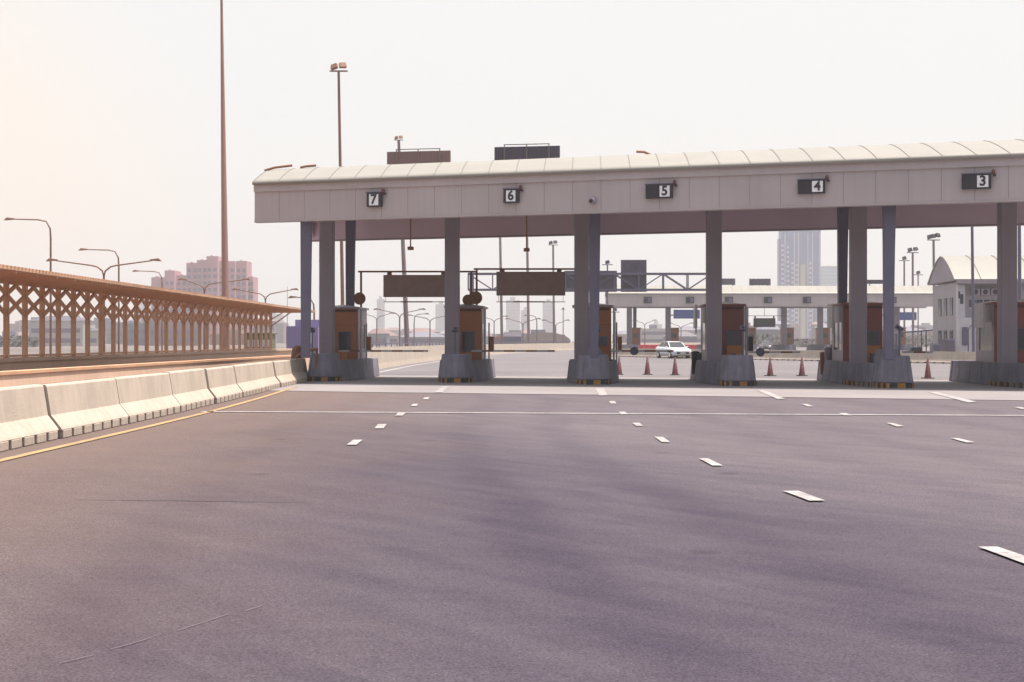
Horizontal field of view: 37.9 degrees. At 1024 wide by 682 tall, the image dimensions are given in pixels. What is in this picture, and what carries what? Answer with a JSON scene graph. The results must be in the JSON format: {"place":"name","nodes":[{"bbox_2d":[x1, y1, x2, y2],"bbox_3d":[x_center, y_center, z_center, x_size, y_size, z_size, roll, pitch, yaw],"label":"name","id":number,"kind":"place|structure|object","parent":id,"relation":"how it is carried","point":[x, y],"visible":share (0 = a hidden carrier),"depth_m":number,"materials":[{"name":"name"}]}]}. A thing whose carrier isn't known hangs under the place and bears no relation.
{"place":"outdoors","nodes":[
{"label":"outdoors","id":0,"kind":"place"},
{"bbox_2d":[94,315,110,343],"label":"building","id":1,"kind":"structure","parent":0,"point":[108,328],"depth_m":770.71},
{"bbox_2d":[116,320,140,343],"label":"building","id":2,"kind":"structure","parent":0,"point":[121,331],"depth_m":649.62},
{"bbox_2d":[128,319,160,345],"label":"building","id":3,"kind":"structure","parent":0,"point":[141,334],"depth_m":496.98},
{"bbox_2d":[149,316,197,345],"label":"building","id":4,"kind":"structure","parent":0,"point":[170,333],"depth_m":469.31,"materials":[{"name":"concrete"}]},
{"bbox_2d":[210,330,243,344],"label":"building","id":5,"kind":"structure","parent":0,"point":[236,338],"depth_m":549.03,"materials":[{"name":"concrete"}]},
{"bbox_2d":[275,321,288,342],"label":"building","id":6,"kind":"structure","parent":0,"point":[280,328],"depth_m":935.46,"materials":[{"name":"concrete"}]},
{"bbox_2d":[367,329,389,345],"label":"building","id":7,"kind":"structure","parent":0,"point":[383,335],"depth_m":483.54,"materials":[{"name":"concrete"}]},
{"bbox_2d":[377,296,384,328],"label":"tower block","id":8,"kind":"structure","parent":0,"point":[381,319],"depth_m":1900.00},
{"bbox_2d":[400,332,444,345],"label":"building","id":9,"kind":"structure","parent":0,"point":[421,338],"depth_m":456.34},
{"bbox_2d":[435,302,444,330],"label":"tower block","id":10,"kind":"structure","parent":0,"point":[440,321],"depth_m":1900.00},
{"bbox_2d":[0,341,929,382],"bbox_3d":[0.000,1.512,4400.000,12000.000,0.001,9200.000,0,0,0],"label":"ground","id":11,"kind":"structure","parent":0,"point":[35,350],"depth_m":300.66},
{"bbox_2d":[4,217,51,353],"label":"street lamp","id":12,"kind":"object","parent":11,"relation":"on","point":[50,331],"visible":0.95,"depth_m":128.95,"materials":[{"name":"metal"}]},
{"bbox_2d":[29,316,94,345],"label":"building","id":13,"kind":"structure","parent":11,"relation":"on","point":[65,330],"depth_m":451.15,"materials":[{"name":"concrete"}]},
{"bbox_2d":[90,328,105,345],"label":"building","id":14,"kind":"structure","parent":11,"relation":"on","point":[93,336],"depth_m":455.19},
{"bbox_2d":[78,248,119,351],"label":"street lamp","id":15,"kind":"object","parent":11,"relation":"on","point":[80,249],"visible":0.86,"depth_m":149.95,"materials":[{"name":"metal"}]},
{"bbox_2d":[46,258,160,354],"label":"street lamp","id":16,"kind":"object","parent":11,"relation":"on","point":[103,274],"visible":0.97,"depth_m":121.94,"materials":[{"name":"metal"}]},
{"bbox_2d":[0,349,291,370],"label":"parapet wall","id":17,"kind":"structure","parent":11,"relation":"on","point":[18,363],"depth_m":63.81,"materials":[{"name":"beige concrete"}]},
{"bbox_2d":[0,264,315,357],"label":"railing","id":18,"kind":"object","parent":17,"relation":"on","point":[16,277],"visible":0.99,"depth_m":63.33,"materials":[{"name":"brown paint"}]},
{"bbox_2d":[132,270,162,352],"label":"street lamp","id":19,"kind":"object","parent":11,"relation":"on","point":[161,309],"visible":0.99,"depth_m":189.93,"materials":[{"name":"metal"}]},
{"bbox_2d":[0,355,309,387],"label":"ramp wall","id":20,"kind":"structure","parent":11,"relation":"on","point":[11,378],"depth_m":42.66,"materials":[{"name":"beige concrete"}]},
{"bbox_2d":[151,255,257,343],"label":"apartment block","id":21,"kind":"structure","parent":11,"relation":"on","point":[205,273],"depth_m":702.32,"materials":[{"name":"concrete"}]},
{"bbox_2d":[178,278,249,349],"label":"street lamp","id":22,"kind":"object","parent":11,"relation":"on","point":[203,309],"visible":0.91,"depth_m":164.93,"materials":[{"name":"metal"}]},
{"bbox_2d":[220,0,229,350],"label":"floodlight mast","id":23,"kind":"object","parent":11,"relation":"on","point":[224,258],"visible":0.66,"depth_m":109.85,"materials":[{"name":"metal"}]},
{"bbox_2d":[247,333,276,349],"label":"site hut","id":24,"kind":"object","parent":11,"relation":"on","point":[273,340],"visible":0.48,"depth_m":112.00,"materials":[{"name":"white paint"}]},
{"bbox_2d":[271,360,296,386],"bbox_3d":[-7.734,1.084,50.246,0.500,0.832,4.045,0,0,-1],"label":"traffic barrier","id":25,"kind":"object","parent":11,"relation":"on","point":[284,374],"visible":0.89,"depth_m":49.96,"materials":[{"name":"concrete"}]},
{"bbox_2d":[288,358,307,382],"bbox_3d":[-7.862,1.079,54.597,0.500,0.842,4.539,0,0,-1],"label":"traffic barrier","id":26,"kind":"object","parent":11,"relation":"on","point":[299,370],"visible":0.66,"depth_m":54.53,"materials":[{"name":"concrete"}]},
{"bbox_2d":[286,320,318,353],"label":"site hut","id":27,"kind":"object","parent":11,"relation":"on","point":[293,336],"visible":0.4,"depth_m":128.00,"materials":[{"name":"purple paint"}]},
{"bbox_2d":[330,62,347,304],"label":"floodlight mast","id":28,"kind":"object","parent":11,"relation":"on","point":[334,66],"visible":0.66,"depth_m":149.87,"materials":[{"name":"metal"}]},
{"bbox_2d":[394,135,409,345],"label":"floodlight mast","id":29,"kind":"object","parent":11,"relation":"on","point":[406,319],"visible":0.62,"depth_m":159.81,"materials":[{"name":"metal"}]},
{"bbox_2d":[0,333,932,346],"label":"tree belt","id":30,"kind":"object","parent":11,"relation":"on","point":[16,341],"visible":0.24,"depth_m":365.29,"materials":[{"name":"green plant"}]},
{"bbox_2d":[499,238,502,343],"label":"floodlight mast","id":31,"kind":"object","parent":11,"relation":"on","point":[501,297],"visible":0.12,"depth_m":261.82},
{"bbox_2d":[526,237,529,343],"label":"floodlight mast","id":32,"kind":"object","parent":11,"relation":"on","point":[528,305],"visible":0.37,"depth_m":261.80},
{"bbox_2d":[521,332,569,343],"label":"hangar","id":33,"kind":"structure","parent":11,"relation":"on","point":[545,337],"depth_m":330.00,"materials":[{"name":"metal"}]},
{"bbox_2d":[549,240,557,342],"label":"floodlight mast","id":34,"kind":"object","parent":11,"relation":"on","point":[553,242],"visible":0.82,"depth_m":269.81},
{"bbox_2d":[0,391,1023,681],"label":"road","id":35,"kind":"structure","parent":0,"point":[456,537],"depth_m":11.13,"materials":[{"name":"asphalt"}]},
{"bbox_2d":[0,384,58,451],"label":"traffic barrier","id":36,"kind":"object","parent":35,"relation":"on","point":[25,419],"visible":1,"depth_m":21.62,"materials":[{"name":"concrete"}]},
{"bbox_2d":[42,378,128,437],"bbox_3d":[-7.171,1.087,24.949,0.500,0.826,4.045,0,0,0],"label":"traffic barrier","id":37,"kind":"object","parent":35,"relation":"on","point":[74,408],"visible":0.94,"depth_m":24.61,"materials":[{"name":"concrete"}]},
{"bbox_2d":[111,373,179,423],"bbox_3d":[-7.202,1.084,29.198,0.500,0.833,4.341,0,0,0],"label":"traffic barrier","id":38,"kind":"object","parent":35,"relation":"on","point":[145,397],"visible":0.81,"depth_m":28.94,"materials":[{"name":"concrete"}]},
{"bbox_2d":[0,387,295,461],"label":"yellow edge line","id":39,"kind":"object","parent":35,"relation":"on","point":[47,449],"visible":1,"depth_m":24.59,"materials":[{"name":"paint"}]},
{"bbox_2d":[162,368,213,411],"bbox_3d":[-7.283,1.078,33.492,0.500,0.844,4.144,0,0,-2],"label":"traffic barrier","id":40,"kind":"object","parent":35,"relation":"on","point":[190,390],"visible":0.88,"depth_m":33.27,"materials":[{"name":"concrete"}]},
{"bbox_2d":[204,366,241,403],"bbox_3d":[-7.366,1.082,37.691,0.500,0.836,4.144,0,0,-2],"label":"traffic barrier","id":41,"kind":"object","parent":35,"relation":"on","point":[222,386],"visible":0.85,"depth_m":37.35,"materials":[{"name":"concrete"}]},
{"bbox_2d":[229,363,263,396],"bbox_3d":[-7.484,1.077,41.891,0.500,0.845,4.144,0,0,-2],"label":"traffic barrier","id":42,"kind":"object","parent":35,"relation":"on","point":[248,382],"visible":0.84,"depth_m":41.63,"materials":[{"name":"concrete"}]},
{"bbox_2d":[256,362,279,390],"bbox_3d":[-7.665,1.081,46.089,0.500,0.837,4.144,0,0,-2],"label":"traffic barrier","id":43,"kind":"object","parent":35,"relation":"on","point":[267,377],"visible":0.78,"depth_m":46.07,"materials":[{"name":"concrete"}]},
{"bbox_2d":[100,390,956,501],"bbox_3d":[8.198,1.496,29.559,31.636,0.001,31.374,0,0,0],"label":"road marking","id":44,"kind":"object","parent":35,"relation":"on","point":[409,392],"visible":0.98,"depth_m":38.80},
{"bbox_2d":[201,411,1023,415],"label":"transverse line","id":45,"kind":"object","parent":35,"relation":"on","point":[604,413],"visible":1,"depth_m":30.69,"materials":[{"name":"white paint"}]},
{"bbox_2d":[347,386,1023,562],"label":"lane dashes","id":46,"kind":"object","parent":35,"relation":"on","point":[995,549],"visible":1,"depth_m":22.08,"materials":[{"name":"white paint"}]},
{"bbox_2d":[0,0,1023,340],"label":"sky","id":47,"kind":"structure","parent":0,"point":[110,110],"materials":[{"name":"white"}]},
{"bbox_2d":[503,332,521,343],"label":"shed","id":48,"kind":"structure","parent":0,"point":[511,337],"depth_m":300.00,"materials":[{"name":"grey paint"}]},
{"bbox_2d":[506,297,519,329],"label":"tower block","id":49,"kind":"structure","parent":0,"point":[512,310],"depth_m":1900.00,"materials":[{"name":"concrete"}]},
{"bbox_2d":[543,299,552,332],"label":"tower block","id":50,"kind":"structure","parent":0,"point":[547,314],"depth_m":1900.00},
{"bbox_2d":[272,375,1023,399],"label":"plaza pavement","id":51,"kind":"structure","parent":0,"point":[780,387],"depth_m":47.09,"materials":[{"name":"concrete"}]},
{"bbox_2d":[308,353,379,380],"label":"toll island","id":52,"kind":"structure","parent":51,"relation":"on","point":[332,367],"depth_m":56.07,"materials":[{"name":"concrete"}]},
{"bbox_2d":[335,305,371,364],"bbox_3d":[-6.639,-0.041,60.963,1.900,2.840,2.670,0,0,3],"label":"toll booth","id":53,"kind":"object","parent":52,"relation":"on","point":[350,327],"visible":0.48,"depth_m":59.72,"materials":[{"name":"brown metal"}]},
{"bbox_2d":[339,332,349,349],"bbox_3d":[-6.707,0.009,59.711,0.430,0.700,0.018,0,0,3],"label":"window","id":54,"kind":"structure","parent":53,"relation":"in","point":[344,337],"depth_m":59.70,"materials":[{"name":"grey glass"}]},
{"bbox_2d":[339,350,427,359],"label":"boom gate","id":55,"kind":"structure","parent":52,"relation":"on","point":[343,354],"depth_m":58.93,"materials":[{"name":"metal"}]},
{"bbox_2d":[438,354,495,382],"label":"toll island","id":56,"kind":"structure","parent":51,"relation":"on","point":[459,368],"depth_m":53.94,"materials":[{"name":"concrete"}]},
{"bbox_2d":[444,304,493,369],"bbox_3d":[-1.640,-0.041,59.331,1.900,2.840,2.670,0,0,3],"label":"toll booth","id":57,"kind":"object","parent":56,"relation":"on","point":[472,327],"visible":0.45,"depth_m":58.08,"materials":[{"name":"brown metal"}]},
{"bbox_2d":[463,332,473,349],"bbox_3d":[-1.708,0.009,58.078,0.430,0.700,0.018,0,0,3],"label":"window","id":58,"kind":"structure","parent":57,"relation":"in","point":[468,337],"depth_m":58.07,"materials":[{"name":"grey glass"}]},
{"bbox_2d":[469,291,481,303],"bbox_3d":[-1.429,-1.699,58.613,0.520,0.520,0.087,0,0,-12],"label":"round mirror","id":59,"kind":"object","parent":57,"relation":"on","point":[475,297],"visible":1,"depth_m":58.57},
{"bbox_2d":[466,350,554,359],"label":"boom gate","id":60,"kind":"structure","parent":56,"relation":"on","point":[508,351],"depth_m":57.30,"materials":[{"name":"metal"}]},
{"bbox_2d":[567,348,618,384],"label":"toll island","id":61,"kind":"structure","parent":51,"relation":"on","point":[586,369],"depth_m":51.53,"materials":[{"name":"concrete"}]},
{"bbox_2d":[572,303,621,360],"bbox_3d":[3.293,-0.041,57.734,1.900,2.840,2.680,0,0,3],"label":"toll booth","id":62,"kind":"object","parent":61,"relation":"on","point":[605,326],"visible":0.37,"depth_m":56.48,"materials":[{"name":"brown metal"}]},
{"bbox_2d":[611,347,673,354],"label":"boom gate","id":63,"kind":"structure","parent":61,"relation":"on","point":[633,350],"depth_m":55.70,"materials":[{"name":"metal"}]},
{"bbox_2d":[252,139,1023,362],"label":"toll canopy","id":64,"kind":"object","parent":51,"relation":"on","point":[889,189],"visible":0.91,"depth_m":51.33,"materials":[{"name":"grey paint"}]},
{"bbox_2d":[365,188,386,206],"bbox_3d":[-4.717,-4.969,51.708,0.713,0.627,0.190,0,0,18],"label":"lane sign","id":65,"kind":"object","parent":64,"relation":"attached to","point":[374,199],"visible":1,"depth_m":51.66,"materials":[{"name":"metal"}]},
{"bbox_2d":[358,271,475,306],"bbox_3d":[-3.842,-2.073,60.400,4.782,1.546,0.240,0,0,0],"label":"message board","id":66,"kind":"object","parent":64,"relation":"hanging from","point":[413,285],"visible":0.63,"depth_m":60.28,"materials":[{"name":"metal"}]},
{"bbox_2d":[387,148,450,164],"bbox_3d":[-3.542,-6.742,56.562,2.468,1.084,0.198,0,0,10],"label":"roof sign frame","id":67,"kind":"object","parent":64,"relation":"on","point":[410,157],"visible":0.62,"depth_m":56.53,"materials":[{"name":"metal"}]},
{"bbox_2d":[502,185,523,202],"bbox_3d":[0.031,-4.947,50.149,0.697,0.602,0.190,0,0,18],"label":"lane sign","id":68,"kind":"object","parent":64,"relation":"attached to","point":[511,195],"visible":1,"depth_m":50.10,"materials":[{"name":"metal"}]},
{"bbox_2d":[474,268,573,304],"bbox_3d":[0.679,-2.091,59.000,4.391,1.583,0.240,0,0,0],"label":"message board","id":69,"kind":"object","parent":64,"relation":"hanging from","point":[530,283],"visible":0.92,"depth_m":58.88,"materials":[{"name":"metal"}]},
{"bbox_2d":[494,143,559,159],"bbox_3d":[0.563,-6.794,55.962,2.483,1.187,0.198,0,0,10],"label":"roof sign frame","id":70,"kind":"object","parent":64,"relation":"on","point":[521,152],"visible":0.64,"depth_m":55.93,"materials":[{"name":"grey paint"}]},
{"bbox_2d":[645,180,676,198],"bbox_3d":[4.851,-4.943,48.565,1.051,0.588,0.190,0,0,18],"label":"lane sign","id":71,"kind":"object","parent":64,"relation":"attached to","point":[659,190],"visible":1,"depth_m":48.52,"materials":[{"name":"metal"}]},
{"bbox_2d":[797,175,829,193],"bbox_3d":[9.503,-4.939,47.037,1.007,0.571,0.190,0,0,18],"label":"lane sign","id":72,"kind":"object","parent":64,"relation":"attached to","point":[812,186],"visible":1,"depth_m":46.99,"materials":[{"name":"metal"}]},
{"bbox_2d":[961,169,995,189],"bbox_3d":[14.228,-4.935,45.485,1.020,0.590,0.190,0,0,18],"label":"lane sign","id":73,"kind":"object","parent":64,"relation":"attached to","point":[976,180],"visible":1,"depth_m":45.44,"materials":[{"name":"metal"}]},
{"bbox_2d":[690,355,756,385],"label":"toll island","id":74,"kind":"structure","parent":51,"relation":"on","point":[733,370],"depth_m":49.83,"materials":[{"name":"concrete"}]},
{"bbox_2d":[693,302,752,360],"bbox_3d":[7.926,-0.041,56.154,2.195,2.840,2.780,0,0,3],"label":"toll booth","id":75,"kind":"object","parent":74,"relation":"on","point":[732,317],"visible":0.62,"depth_m":54.96,"materials":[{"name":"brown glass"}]},
{"bbox_2d":[727,332,738,343],"bbox_3d":[8.133,-0.121,54.943,0.460,0.440,0.018,0,0,3],"label":"window","id":76,"kind":"structure","parent":75,"relation":"in","point":[732,337],"depth_m":54.93,"materials":[{"name":"grey glass"}]},
{"bbox_2d":[730,348,799,356],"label":"boom gate","id":77,"kind":"structure","parent":74,"relation":"on","point":[760,352],"depth_m":54.17,"materials":[{"name":"metal"}]},
{"bbox_2d":[817,349,913,387],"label":"toll island","id":78,"kind":"structure","parent":51,"relation":"on","point":[895,372],"depth_m":48.51,"materials":[{"name":"concrete"}]},
{"bbox_2d":[827,301,882,362],"bbox_3d":[12.641,-0.041,54.572,2.195,2.840,2.780,0,0,3],"label":"toll booth","id":79,"kind":"object","parent":78,"relation":"on","point":[874,326],"visible":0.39,"depth_m":53.41,"materials":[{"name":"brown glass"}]},
{"bbox_2d":[867,331,877,343],"bbox_3d":[12.849,-0.121,53.361,0.460,0.440,0.018,0,0,3],"label":"window","id":80,"kind":"structure","parent":79,"relation":"in","point":[872,336],"depth_m":53.34,"materials":[{"name":"grey glass"}]},
{"bbox_2d":[949,360,1023,387],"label":"toll island","id":81,"kind":"structure","parent":51,"relation":"on","point":[1002,374],"depth_m":50.86,"materials":[{"name":"concrete"}]},
{"bbox_2d":[973,300,1023,362],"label":"toll booth","id":82,"kind":"object","parent":81,"relation":"on","point":[985,319],"visible":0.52,"depth_m":52.25,"materials":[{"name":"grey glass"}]},
{"bbox_2d":[641,325,664,342],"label":"building","id":83,"kind":"structure","parent":0,"point":[653,334],"depth_m":607.78,"materials":[{"name":"concrete"}]},
{"bbox_2d":[379,348,950,379],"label":"road","id":84,"kind":"structure","parent":0,"point":[555,363],"depth_m":84.19,"materials":[{"name":"asphalt"}]},
{"bbox_2d":[367,341,756,368],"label":"curved parapet","id":85,"kind":"structure","parent":84,"relation":"on","point":[393,359],"depth_m":110.43,"materials":[{"name":"concrete"}]},
{"bbox_2d":[468,260,705,304],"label":"sign gantry","id":86,"kind":"object","parent":84,"relation":"on","point":[633,274],"visible":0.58,"depth_m":130.56,"materials":[{"name":"metal"}]},
{"bbox_2d":[622,344,638,348],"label":"toll island","id":87,"kind":"structure","parent":84,"relation":"on","point":[626,346],"depth_m":206.55,"materials":[{"name":"concrete"}]},
{"bbox_2d":[632,328,639,344],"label":"toll booth","id":88,"kind":"object","parent":87,"relation":"on","point":[635,336],"visible":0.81,"depth_m":211.60,"materials":[{"name":"brown metal"}]},
{"bbox_2d":[655,341,690,357],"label":"car","id":89,"kind":"object","parent":84,"relation":"on","point":[679,348],"visible":0.93,"depth_m":128.40,"materials":[{"name":"white paint"}]},
{"bbox_2d":[671,310,699,318],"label":"road sign","id":90,"kind":"object","parent":84,"relation":"on","point":[683,314],"visible":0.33,"depth_m":250.00,"materials":[{"name":"metal"}]},
{"bbox_2d":[752,350,773,359],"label":"traffic barrier","id":91,"kind":"object","parent":84,"relation":"on","point":[766,356],"visible":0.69,"depth_m":117.14,"materials":[{"name":"concrete"}]},
{"bbox_2d":[605,286,932,344],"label":"toll canopy","id":92,"kind":"object","parent":84,"relation":"on","point":[784,298],"visible":0.56,"depth_m":205.00,"materials":[{"name":"grey paint"}]},
{"bbox_2d":[749,278,770,285],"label":"roof sign frame","id":93,"kind":"object","parent":92,"relation":"on","point":[762,281],"visible":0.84,"depth_m":211.00,"materials":[{"name":"grey paint"}]},
{"bbox_2d":[753,307,774,326],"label":"message board","id":94,"kind":"object","parent":92,"relation":"hanging from","point":[763,322],"visible":0.93,"depth_m":209.00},
{"bbox_2d":[771,344,795,349],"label":"toll island","id":95,"kind":"structure","parent":84,"relation":"on","point":[781,347],"depth_m":207.93,"materials":[{"name":"concrete"}]},
{"bbox_2d":[780,328,793,344],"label":"toll booth","id":96,"kind":"object","parent":95,"relation":"on","point":[790,336],"visible":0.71,"depth_m":211.60,"materials":[{"name":"brown metal"}]},
{"bbox_2d":[772,350,796,360],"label":"traffic barrier","id":97,"kind":"object","parent":84,"relation":"on","point":[785,356],"visible":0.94,"depth_m":114.73,"materials":[{"name":"concrete"}]},
{"bbox_2d":[795,350,819,360],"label":"traffic barrier","id":98,"kind":"object","parent":84,"relation":"on","point":[810,355],"visible":0.8,"depth_m":112.08,"materials":[{"name":"concrete"}]},
{"bbox_2d":[806,344,830,349],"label":"toll island","id":99,"kind":"structure","parent":84,"relation":"on","point":[814,347],"depth_m":210.27,"materials":[{"name":"concrete"}]},
{"bbox_2d":[816,328,829,344],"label":"toll booth","id":100,"kind":"object","parent":99,"relation":"on","point":[826,336],"visible":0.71,"depth_m":211.60,"materials":[{"name":"brown metal"}]},
{"bbox_2d":[907,247,918,346],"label":"floodlight mast","id":101,"kind":"object","parent":84,"relation":"on","point":[914,249],"visible":0.66,"depth_m":229.85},
{"bbox_2d":[900,351,927,362],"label":"traffic barrier","id":102,"kind":"object","parent":84,"relation":"on","point":[918,357],"visible":0.42,"depth_m":101.15,"materials":[{"name":"concrete"}]},
{"bbox_2d":[927,233,940,285],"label":"floodlight mast","id":103,"kind":"object","parent":84,"relation":"on","point":[931,236],"visible":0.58,"depth_m":189.86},
{"bbox_2d":[926,351,963,363],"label":"traffic barrier","id":104,"kind":"object","parent":84,"relation":"on","point":[940,357],"visible":0.68,"depth_m":98.94,"materials":[{"name":"concrete"}]},
{"bbox_2d":[940,339,954,351],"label":"cabinet","id":105,"kind":"object","parent":84,"relation":"on","point":[947,345],"visible":0.48,"depth_m":105.67,"materials":[{"name":"grey paint"}]},
{"bbox_2d":[971,227,974,351],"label":"floodlight mast","id":106,"kind":"object","parent":84,"relation":"on","point":[972,286],"visible":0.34,"depth_m":97.91,"materials":[{"name":"metal"}]},
{"bbox_2d":[1018,226,1021,299],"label":"floodlight mast","id":107,"kind":"object","parent":84,"relation":"on","point":[1019,268],"visible":0.24,"depth_m":95.90,"materials":[{"name":"metal"}]},
{"bbox_2d":[662,331,696,342],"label":"building","id":108,"kind":"structure","parent":0,"point":[686,336],"depth_m":475.65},
{"bbox_2d":[756,325,779,336],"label":"building","id":109,"kind":"structure","parent":0,"point":[775,330],"depth_m":463.70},
{"bbox_2d":[777,230,820,338],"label":"skyscraper","id":110,"kind":"structure","parent":0,"point":[798,258],"depth_m":1100.00,"materials":[{"name":"concrete"}]},
{"bbox_2d":[821,266,836,320],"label":"glass tower","id":111,"kind":"structure","parent":0,"point":[828,275],"depth_m":1500.00,"materials":[{"name":"glass"}]},
{"bbox_2d":[927,255,1023,351],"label":"office building","id":112,"kind":"structure","parent":0,"point":[950,277],"depth_m":109.21,"materials":[{"name":"white paint"}]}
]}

